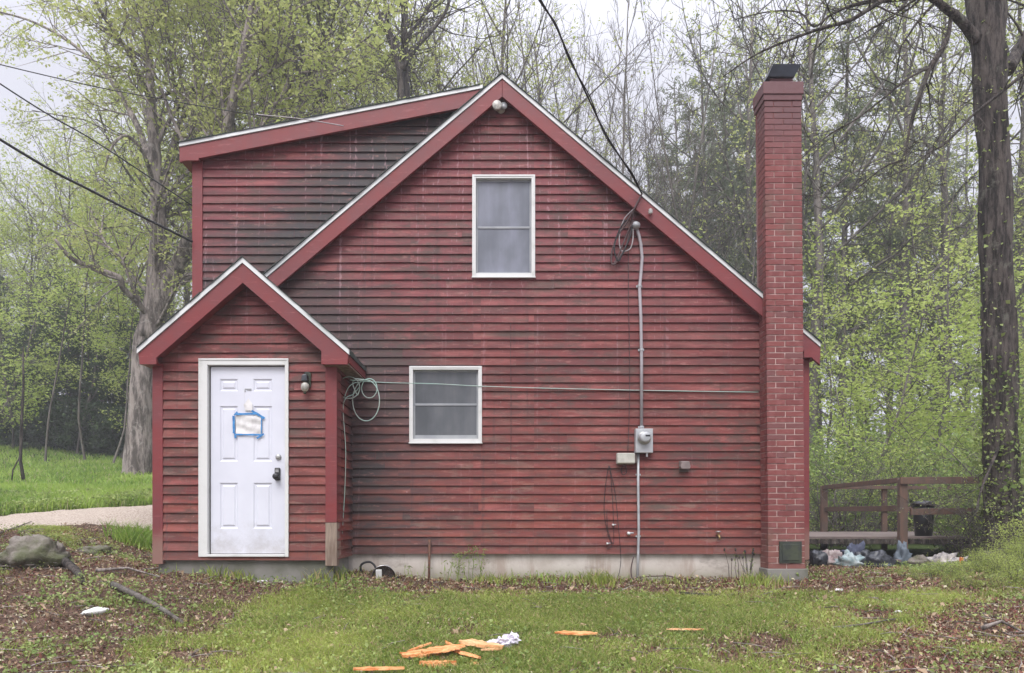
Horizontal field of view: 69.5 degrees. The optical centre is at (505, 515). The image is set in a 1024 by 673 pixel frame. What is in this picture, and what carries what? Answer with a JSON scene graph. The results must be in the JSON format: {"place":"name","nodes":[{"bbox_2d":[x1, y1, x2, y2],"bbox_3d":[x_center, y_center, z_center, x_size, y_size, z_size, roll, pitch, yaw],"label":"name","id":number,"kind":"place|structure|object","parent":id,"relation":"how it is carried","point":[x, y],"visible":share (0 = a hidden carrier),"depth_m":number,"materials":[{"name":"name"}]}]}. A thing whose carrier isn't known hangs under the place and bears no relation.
{"place":"outdoors","nodes":[
{"label":"outdoors","id":0,"kind":"place"},
{"bbox_2d":[0,444,151,490],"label":"field grass","id":1,"kind":"structure","parent":0,"point":[54,470],"depth_m":24.98,"materials":[{"name":"green plant"}]},
{"bbox_2d":[0,505,151,529],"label":"driveway","id":2,"kind":"structure","parent":0,"point":[107,515],"depth_m":11.98,"materials":[{"name":"beige gravel"}]},
{"bbox_2d":[0,447,1023,672],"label":"ground","id":3,"kind":"structure","parent":0,"point":[917,549],"depth_m":6.80,"materials":[{"name":"brown soil"}]},
{"bbox_2d":[11,345,25,481],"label":"dead sapling","id":4,"kind":"object","parent":3,"relation":"on","point":[21,433],"visible":0.84,"depth_m":19.70,"materials":[{"name":"wood"}]},
{"bbox_2d":[0,295,67,445],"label":"hemlock tree","id":5,"kind":"object","parent":3,"relation":"on","point":[2,431],"visible":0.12,"depth_m":35.39,"materials":[{"name":"green plant"}]},
{"bbox_2d":[0,534,73,568],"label":"rock","id":6,"kind":"object","parent":3,"relation":"on","point":[24,551],"visible":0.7,"depth_m":7.94,"materials":[{"name":"stone"}]},
{"bbox_2d":[0,267,86,449],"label":"hemlock tree","id":7,"kind":"object","parent":3,"relation":"on","point":[34,433],"visible":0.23,"depth_m":35.20,"materials":[{"name":"green plant"}]},
{"bbox_2d":[0,199,94,448],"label":"sapling","id":8,"kind":"object","parent":3,"relation":"on","point":[2,355],"visible":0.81,"depth_m":32.84,"materials":[{"name":"green plant"}]},
{"bbox_2d":[0,254,103,437],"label":"sapling","id":9,"kind":"object","parent":3,"relation":"on","point":[7,400],"visible":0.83,"depth_m":32.93,"materials":[{"name":"green plant"}]},
{"bbox_2d":[0,162,106,376],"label":"maple tree","id":10,"kind":"object","parent":3,"relation":"on","point":[21,249],"visible":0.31,"depth_m":37.52,"materials":[{"name":"green plant"}]},
{"bbox_2d":[8,268,108,448],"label":"hemlock tree","id":11,"kind":"object","parent":3,"relation":"on","point":[65,440],"visible":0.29,"depth_m":35.23,"materials":[{"name":"green plant"}]},
{"bbox_2d":[0,123,123,345],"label":"maple tree","id":12,"kind":"object","parent":3,"relation":"on","point":[27,174],"visible":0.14,"depth_m":44.19,"materials":[{"name":"green plant"}]},
{"bbox_2d":[34,393,89,451],"bbox_3d":[-20.947,-4.172,35.463,2.576,3.082,4.348,0,0,-13],"label":"shrub","id":13,"kind":"object","parent":3,"relation":"on","point":[55,406],"visible":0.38,"depth_m":34.56,"materials":[{"name":"green plant"}]},
{"bbox_2d":[5,192,140,462],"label":"sapling","id":14,"kind":"object","parent":3,"relation":"on","point":[60,349],"visible":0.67,"depth_m":29.50,"materials":[{"name":"green plant"}]},
{"bbox_2d":[0,479,151,515],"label":"verge grass","id":15,"kind":"structure","parent":3,"relation":"on","point":[86,503],"depth_m":13.85,"materials":[{"name":"green plant"}]},
{"bbox_2d":[4,75,147,401],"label":"maple tree","id":16,"kind":"object","parent":3,"relation":"on","point":[68,160],"visible":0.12,"depth_m":44.52,"materials":[{"name":"green plant"}]},
{"bbox_2d":[4,147,148,459],"bbox_3d":[-16.843,-8.054,29.397,5.733,12.502,4.532,0,0,36],"label":"sapling","id":17,"kind":"object","parent":3,"relation":"on","point":[81,370],"visible":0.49,"depth_m":29.54,"materials":[{"name":"green plant"}]},
{"bbox_2d":[17,231,144,455],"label":"sapling","id":18,"kind":"object","parent":3,"relation":"on","point":[71,372],"visible":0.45,"depth_m":34.76,"materials":[{"name":"green plant"}]},
{"bbox_2d":[36,293,125,451],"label":"hemlock tree","id":19,"kind":"object","parent":3,"relation":"on","point":[76,350],"visible":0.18,"depth_m":35.80,"materials":[{"name":"green plant"}]},
{"bbox_2d":[0,113,169,373],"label":"maple tree","id":20,"kind":"object","parent":3,"relation":"on","point":[22,206],"visible":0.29,"depth_m":37.43,"materials":[{"name":"green plant"}]},
{"bbox_2d":[48,297,132,455],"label":"hemlock tree","id":21,"kind":"object","parent":3,"relation":"on","point":[107,425],"visible":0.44,"depth_m":35.07,"materials":[{"name":"green plant"}]},
{"bbox_2d":[0,93,191,402],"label":"maple tree","id":22,"kind":"object","parent":3,"relation":"on","point":[88,194],"visible":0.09,"depth_m":38.26,"materials":[{"name":"green plant"}]},
{"bbox_2d":[80,312,137,456],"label":"hemlock tree","id":23,"kind":"object","parent":3,"relation":"on","point":[113,399],"visible":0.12,"depth_m":35.60,"materials":[{"name":"green plant"}]},
{"bbox_2d":[97,518,151,550],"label":"grass tuft","id":24,"kind":"object","parent":3,"relation":"on","point":[138,538],"visible":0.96,"depth_m":10.80,"materials":[{"name":"green plant"}]},
{"bbox_2d":[70,221,183,463],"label":"sapling","id":25,"kind":"object","parent":3,"relation":"on","point":[102,350],"visible":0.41,"depth_m":29.87,"materials":[{"name":"green plant"}]},
{"bbox_2d":[78,209,191,458],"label":"sapling","id":26,"kind":"object","parent":3,"relation":"on","point":[121,371],"visible":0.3,"depth_m":31.78,"materials":[{"name":"green plant"}]},
{"bbox_2d":[45,19,242,346],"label":"maple tree","id":27,"kind":"object","parent":3,"relation":"on","point":[123,146],"visible":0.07,"depth_m":42.50,"materials":[{"name":"green plant"}]},
{"bbox_2d":[0,0,354,272],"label":"maple tree","id":28,"kind":"object","parent":3,"relation":"on","point":[47,129],"visible":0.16,"depth_m":28.26,"materials":[{"name":"green plant"}]},
{"bbox_2d":[67,1,290,323],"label":"maple tree","id":29,"kind":"object","parent":3,"relation":"on","point":[186,293],"visible":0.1,"depth_m":36.48,"materials":[{"name":"green plant"}]},
{"bbox_2d":[0,0,437,474],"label":"old maple","id":30,"kind":"object","parent":3,"relation":"on","point":[165,282],"visible":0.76,"depth_m":21.77,"materials":[{"name":"green plant"}]},
{"bbox_2d":[85,0,445,243],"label":"maple tree","id":31,"kind":"object","parent":3,"relation":"on","point":[362,87],"visible":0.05,"depth_m":24.68,"materials":[{"name":"green plant"}]},
{"bbox_2d":[93,0,478,125],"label":"limbed maple","id":32,"kind":"object","parent":3,"relation":"on","point":[326,23],"visible":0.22,"depth_m":26.55,"materials":[{"name":"green plant"}]},
{"bbox_2d":[329,0,550,106],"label":"maple tree","id":33,"kind":"object","parent":3,"relation":"on","point":[457,71],"visible":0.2,"depth_m":27.23,"materials":[{"name":"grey plant"}]},
{"bbox_2d":[357,0,531,98],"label":"forked tree","id":34,"kind":"object","parent":3,"relation":"on","point":[403,70],"visible":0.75,"depth_m":24.89,"materials":[{"name":"green plant"}]},
{"bbox_2d":[372,0,574,112],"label":"maple tree","id":35,"kind":"object","parent":3,"relation":"on","point":[507,63],"visible":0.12,"depth_m":29.26,"materials":[{"name":"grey plant"}]},
{"bbox_2d":[136,64,821,583],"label":"red house","id":36,"kind":"structure","parent":3,"relation":"on","point":[416,250],"depth_m":8.78,"materials":[{"name":"red wood"}]},
{"bbox_2d":[0,138,192,242],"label":"overhead wire","id":37,"kind":"object","parent":36,"relation":"attached to","point":[92,191],"visible":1,"depth_m":8.08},
{"bbox_2d":[211,367,284,553],"bbox_3d":[-2.802,-0.596,7.991,0.804,2.028,0.152,0,0,0],"label":"door","id":38,"kind":"structure","parent":36,"relation":"in","point":[248,472],"depth_m":8.02,"materials":[{"name":"paint"}]},
{"bbox_2d":[232,410,264,438],"bbox_3d":[-2.786,-0.982,8.011,0.355,0.320,0.017,0,0,0],"label":"paper notice","id":39,"kind":"object","parent":38,"relation":"attached to","point":[248,423],"visible":1,"depth_m":8.01,"materials":[{"name":"white paper"}]},
{"bbox_2d":[409,366,481,443],"bbox_3d":[-0.713,-1.310,8.806,0.875,0.922,0.108,0,0,0],"label":"window","id":40,"kind":"structure","parent":36,"relation":"in","point":[438,414],"depth_m":8.82,"materials":[{"name":"grey glass"}]},
{"bbox_2d":[472,174,535,277],"bbox_3d":[-0.023,-3.432,8.806,0.760,1.228,0.108,0,0,0],"label":"window","id":41,"kind":"structure","parent":36,"relation":"in","point":[503,206],"depth_m":8.82,"materials":[{"name":"grey glass"}]},
{"bbox_2d":[633,221,643,428],"bbox_3d":[1.563,-2.238,8.721,0.166,2.460,0.122,0,0,0],"label":"service conduit","id":42,"kind":"object","parent":36,"relation":"attached to","point":[636,225],"visible":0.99,"depth_m":8.73,"materials":[{"name":"grey metal"}]},
{"bbox_2d":[634,429,652,456],"bbox_3d":[1.632,-0.853,8.673,0.205,0.330,0.214,0,0,0],"label":"electric meter","id":43,"kind":"object","parent":36,"relation":"attached to","point":[643,440],"visible":0.99,"depth_m":8.68,"materials":[{"name":"metal"}]},
{"bbox_2d":[351,0,617,154],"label":"maple tree","id":44,"kind":"object","parent":3,"relation":"on","point":[503,47],"visible":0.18,"depth_m":28.78,"materials":[{"name":"green plant"}]},
{"bbox_2d":[412,0,601,126],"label":"maple tree","id":45,"kind":"object","parent":3,"relation":"on","point":[474,69],"visible":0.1,"depth_m":33.56,"materials":[{"name":"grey plant"}]},
{"bbox_2d":[0,523,1023,672],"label":"lawn grass","id":46,"kind":"structure","parent":3,"relation":"on","point":[546,640],"depth_m":6.15,"materials":[{"name":"green plant"}]},
{"bbox_2d":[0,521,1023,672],"bbox_3d":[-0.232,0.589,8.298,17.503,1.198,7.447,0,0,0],"label":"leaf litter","id":47,"kind":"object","parent":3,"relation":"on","point":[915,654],"visible":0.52,"depth_m":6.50,"materials":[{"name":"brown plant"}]},
{"bbox_2d":[0,524,1023,672],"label":"clover","id":48,"kind":"object","parent":3,"relation":"on","point":[551,648],"visible":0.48,"depth_m":6.11,"materials":[{"name":"green plant"}]},
{"bbox_2d":[0,523,1023,672],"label":"ground ivy","id":49,"kind":"object","parent":3,"relation":"on","point":[151,664],"visible":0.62,"depth_m":6.76,"materials":[{"name":"green plant"}]},
{"bbox_2d":[0,528,1023,672],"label":"dry twigs","id":50,"kind":"object","parent":3,"relation":"on","point":[534,607],"visible":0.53,"depth_m":6.11,"materials":[{"name":"brown wood"}]},
{"bbox_2d":[499,0,582,136],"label":"bare tree","id":51,"kind":"object","parent":3,"relation":"on","point":[524,64],"visible":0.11,"depth_m":26.18,"materials":[{"name":"grey plant"}]},
{"bbox_2d":[510,0,622,159],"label":"bare tree","id":52,"kind":"object","parent":3,"relation":"on","point":[570,80],"visible":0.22,"depth_m":34.29,"materials":[{"name":"grey plant"}]},
{"bbox_2d":[471,0,677,213],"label":"maple tree","id":53,"kind":"object","parent":3,"relation":"on","point":[568,94],"visible":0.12,"depth_m":32.92,"materials":[{"name":"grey plant"}]},
{"bbox_2d":[570,568,629,587],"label":"grass tuft","id":54,"kind":"object","parent":3,"relation":"on","point":[596,578],"visible":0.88,"depth_m":8.35,"materials":[{"name":"green plant"}]},
{"bbox_2d":[566,0,651,184],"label":"bare tree","id":55,"kind":"object","parent":3,"relation":"on","point":[601,62],"visible":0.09,"depth_m":44.17,"materials":[{"name":"grey plant"}]},
{"bbox_2d":[592,37,683,221],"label":"bare tree","id":56,"kind":"object","parent":3,"relation":"on","point":[631,161],"visible":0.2,"depth_m":31.92,"materials":[{"name":"grey plant"}]},
{"bbox_2d":[572,0,715,234],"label":"bare tree","id":57,"kind":"object","parent":3,"relation":"on","point":[624,95],"visible":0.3,"depth_m":26.77,"materials":[{"name":"grey plant"}]},
{"bbox_2d":[603,88,705,239],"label":"bare tree","id":58,"kind":"object","parent":3,"relation":"on","point":[673,188],"visible":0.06,"depth_m":28.91,"materials":[{"name":"grey plant"}]},
{"bbox_2d":[641,75,737,260],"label":"pine tree","id":59,"kind":"object","parent":3,"relation":"on","point":[668,134],"visible":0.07,"depth_m":39.59,"materials":[{"name":"green plant"}]},
{"bbox_2d":[628,0,756,284],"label":"bare tree","id":60,"kind":"object","parent":3,"relation":"on","point":[704,182],"visible":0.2,"depth_m":26.93,"materials":[{"name":"grey plant"}]},
{"bbox_2d":[637,0,753,257],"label":"bare tree","id":61,"kind":"object","parent":3,"relation":"on","point":[698,158],"visible":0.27,"depth_m":32.18,"materials":[{"name":"grey plant"}]},
{"bbox_2d":[649,14,756,275],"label":"pine tree","id":62,"kind":"object","parent":3,"relation":"on","point":[710,115],"visible":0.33,"depth_m":33.78,"materials":[{"name":"green plant"}]},
{"bbox_2d":[660,54,756,269],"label":"pine tree","id":63,"kind":"object","parent":3,"relation":"on","point":[730,166],"visible":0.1,"depth_m":36.63,"materials":[{"name":"green plant"}]},
{"bbox_2d":[682,0,802,272],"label":"pine tree","id":64,"kind":"object","parent":3,"relation":"on","point":[744,70],"visible":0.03,"depth_m":56.93,"materials":[{"name":"green plant"}]},
{"bbox_2d":[608,0,898,327],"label":"maple tree","id":65,"kind":"object","parent":3,"relation":"on","point":[749,239],"visible":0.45,"depth_m":32.08,"materials":[{"name":"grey plant"}]},
{"bbox_2d":[692,20,824,308],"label":"pine tree","id":66,"kind":"object","parent":3,"relation":"on","point":[737,168],"visible":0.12,"depth_m":35.90,"materials":[{"name":"green plant"}]},
{"bbox_2d":[732,570,802,588],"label":"grass tuft","id":67,"kind":"object","parent":3,"relation":"on","point":[760,580],"visible":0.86,"depth_m":8.17,"materials":[{"name":"green plant"}]},
{"bbox_2d":[756,39,882,471],"bbox_3d":[15.783,-11.947,37.718,6.191,24.900,6.552,0,0,10],"label":"pine tree","id":68,"kind":"object","parent":3,"relation":"on","point":[825,231],"visible":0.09,"depth_m":37.43,"materials":[{"name":"green plant"}]},
{"bbox_2d":[663,0,1018,478],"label":"maple tree","id":69,"kind":"object","parent":3,"relation":"on","point":[817,162],"visible":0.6,"depth_m":25.95,"materials":[{"name":"green plant"}]},
{"bbox_2d":[809,429,894,547],"bbox_3d":[7.121,-0.434,16.104,2.940,2.937,4.120,0,0,4],"label":"brush shrub","id":70,"kind":"object","parent":3,"relation":"on","point":[818,507],"visible":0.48,"depth_m":15.90,"materials":[{"name":"green plant"}]},
{"bbox_2d":[809,442,897,546],"bbox_3d":[7.759,-0.263,16.792,2.484,2.741,3.093,0,0,44],"label":"shrub","id":71,"kind":"object","parent":3,"relation":"on","point":[838,499],"visible":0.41,"depth_m":16.61,"materials":[{"name":"green plant"}]},
{"bbox_2d":[809,429,897,544],"bbox_3d":[7.577,-0.542,18.168,3.852,3.414,3.094,0,0,-10],"label":"shrub","id":72,"kind":"object","parent":3,"relation":"on","point":[839,467],"visible":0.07,"depth_m":17.79,"materials":[{"name":"green plant"}]},
{"bbox_2d":[803,118,911,445],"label":"pine tree","id":73,"kind":"object","parent":3,"relation":"on","point":[829,241],"visible":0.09,"depth_m":42.36,"materials":[{"name":"green plant"}]},
{"bbox_2d":[793,0,931,470],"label":"pine tree","id":74,"kind":"object","parent":3,"relation":"on","point":[871,205],"visible":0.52,"depth_m":29.53,"materials":[{"name":"green plant"}]},
{"bbox_2d":[708,0,1023,554],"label":"dark trunk tree","id":75,"kind":"object","parent":3,"relation":"on","point":[981,25],"visible":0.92,"depth_m":10.31,"materials":[{"name":"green plant"}]},
{"bbox_2d":[803,211,932,476],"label":"sapling","id":76,"kind":"object","parent":3,"relation":"on","point":[847,274],"visible":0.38,"depth_m":22.00,"materials":[{"name":"green plant"}]},
{"bbox_2d":[809,420,936,530],"bbox_3d":[9.040,-0.594,19.057,3.984,3.532,3.201,0,0,41],"label":"shrub","id":77,"kind":"object","parent":3,"relation":"on","point":[830,448],"visible":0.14,"depth_m":18.67,"materials":[{"name":"green plant"}]},
{"bbox_2d":[740,0,1023,438],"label":"maple tree","id":78,"kind":"object","parent":3,"relation":"on","point":[944,194],"visible":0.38,"depth_m":30.11,"materials":[{"name":"green plant"}]},
{"bbox_2d":[809,435,954,549],"bbox_3d":[7.538,-0.360,16.034,3.898,2.778,2.781,0,0,-1],"label":"brush shrub","id":79,"kind":"object","parent":3,"relation":"on","point":[861,512],"visible":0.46,"depth_m":15.77,"materials":[{"name":"green plant"}]},
{"bbox_2d":[802,215,963,458],"bbox_3d":[12.569,-4.446,24.934,5.407,10.974,5.286,0,0,22],"label":"sapling","id":80,"kind":"object","parent":3,"relation":"on","point":[860,310],"visible":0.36,"depth_m":25.03,"materials":[{"name":"green plant"}]},
{"bbox_2d":[802,218,964,470],"bbox_3d":[14.559,-6.083,32.135,8.212,13.579,7.035,0,0,-9],"label":"maple tree","id":81,"kind":"object","parent":3,"relation":"on","point":[873,307],"visible":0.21,"depth_m":31.18,"materials":[{"name":"green plant"}]},
{"bbox_2d":[817,421,966,530],"bbox_3d":[9.535,-0.406,18.047,3.587,3.658,3.334,0,0,19],"label":"shrub","id":82,"kind":"object","parent":3,"relation":"on","point":[896,461],"visible":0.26,"depth_m":17.76,"materials":[{"name":"green plant"}]},
{"bbox_2d":[830,24,971,444],"bbox_3d":[18.843,-11.430,35.479,6.296,23.925,5.949,0,0,36],"label":"pine tree","id":83,"kind":"object","parent":3,"relation":"on","point":[890,135],"visible":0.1,"depth_m":35.16,"materials":[{"name":"green plant"}]},
{"bbox_2d":[783,0,1023,447],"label":"maple tree","id":84,"kind":"object","parent":3,"relation":"on","point":[904,308],"visible":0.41,"depth_m":28.97,"materials":[{"name":"green plant"}]},
{"bbox_2d":[802,219,1023,493],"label":"sapling","id":85,"kind":"object","parent":3,"relation":"on","point":[901,360],"visible":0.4,"depth_m":24.46,"materials":[{"name":"green plant"}]},
{"bbox_2d":[809,237,1019,505],"bbox_3d":[9.718,-3.017,19.451,5.234,8.242,6.160,0,0,2],"label":"sapling","id":86,"kind":"object","parent":3,"relation":"on","point":[900,408],"visible":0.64,"depth_m":18.87,"materials":[{"name":"green plant"}]},
{"bbox_2d":[809,477,1021,549],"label":"wooden deck","id":87,"kind":"structure","parent":3,"relation":"on","point":[823,537],"depth_m":11.82,"materials":[{"name":"brown wood"}]},
{"bbox_2d":[911,500,935,535],"bbox_3d":[6.910,0.051,12.200,0.360,0.585,0.360,0,0,0],"label":"trash can","id":88,"kind":"object","parent":87,"relation":"on","point":[923,530],"visible":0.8,"depth_m":12.09,"materials":[{"name":"black plastic"}]},
{"bbox_2d":[820,180,1014,466],"bbox_3d":[18.300,-7.334,34.075,9.641,15.943,8.259,0,0,-13],"label":"maple tree","id":89,"kind":"object","parent":3,"relation":"on","point":[930,386],"visible":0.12,"depth_m":33.20,"materials":[{"name":"green plant"}]},
{"bbox_2d":[864,68,979,400],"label":"pine tree","id":90,"kind":"object","parent":3,"relation":"on","point":[885,116],"visible":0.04,"depth_m":43.28,"materials":[{"name":"green plant"}]},
{"bbox_2d":[868,92,981,432],"bbox_3d":[21.953,-10.713,38.228,6.218,22.495,6.463,0,0,1],"label":"pine tree","id":91,"kind":"object","parent":3,"relation":"on","point":[949,193],"visible":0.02,"depth_m":37.97,"materials":[{"name":"green plant"}]},
{"bbox_2d":[828,0,1023,418],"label":"maple tree","id":92,"kind":"object","parent":3,"relation":"on","point":[1021,170],"visible":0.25,"depth_m":29.22,"materials":[{"name":"green plant"}]},
{"bbox_2d":[844,140,1023,485],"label":"sapling","id":93,"kind":"object","parent":3,"relation":"on","point":[913,419],"visible":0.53,"depth_m":19.56,"materials":[{"name":"green plant"}]},
{"bbox_2d":[844,227,1023,474],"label":"sapling","id":94,"kind":"object","parent":3,"relation":"on","point":[942,301],"visible":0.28,"depth_m":23.31,"materials":[{"name":"green plant"}]},
{"bbox_2d":[927,464,984,556],"bbox_3d":[7.689,0.087,12.131,1.686,1.860,2.098,0,0,3],"label":"shrub","id":95,"kind":"object","parent":3,"relation":"on","point":[956,516],"visible":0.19,"depth_m":12.14,"materials":[{"name":"green plant"}]},
{"bbox_2d":[889,142,1023,442],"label":"maple tree","id":96,"kind":"object","parent":3,"relation":"on","point":[957,351],"visible":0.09,"depth_m":31.45,"materials":[{"name":"green plant"}]},
{"bbox_2d":[893,460,1023,558],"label":"brush shrub","id":97,"kind":"object","parent":3,"relation":"on","point":[968,536],"visible":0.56,"depth_m":11.41,"materials":[{"name":"green plant"}]},
{"bbox_2d":[897,205,1023,466],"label":"sapling","id":98,"kind":"object","parent":3,"relation":"on","point":[961,385],"visible":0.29,"depth_m":19.98,"materials":[{"name":"green plant"}]},
{"bbox_2d":[900,419,1023,553],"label":"shrub","id":99,"kind":"object","parent":3,"relation":"on","point":[948,442],"visible":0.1,"depth_m":13.27,"materials":[{"name":"green plant"}]},
{"bbox_2d":[908,178,1023,439],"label":"sapling","id":100,"kind":"object","parent":3,"relation":"on","point":[963,412],"visible":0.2,"depth_m":20.35,"materials":[{"name":"green plant"}]},
{"bbox_2d":[918,68,1015,438],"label":"pine tree","id":101,"kind":"object","parent":3,"relation":"on","point":[962,162],"visible":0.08,"depth_m":46.30,"materials":[{"name":"green plant"}]},
{"bbox_2d":[928,447,1023,547],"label":"brush shrub","id":102,"kind":"object","parent":3,"relation":"on","point":[979,527],"visible":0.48,"depth_m":10.37,"materials":[{"name":"green plant"}]},
{"bbox_2d":[978,511,1023,562],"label":"shrub","id":103,"kind":"object","parent":3,"relation":"on","point":[1007,535],"visible":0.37,"depth_m":9.66,"materials":[{"name":"green plant"}]},
{"bbox_2d":[0,0,1023,472],"label":"sky","id":104,"kind":"structure","parent":0,"point":[10,78],"materials":[{"name":"white"}]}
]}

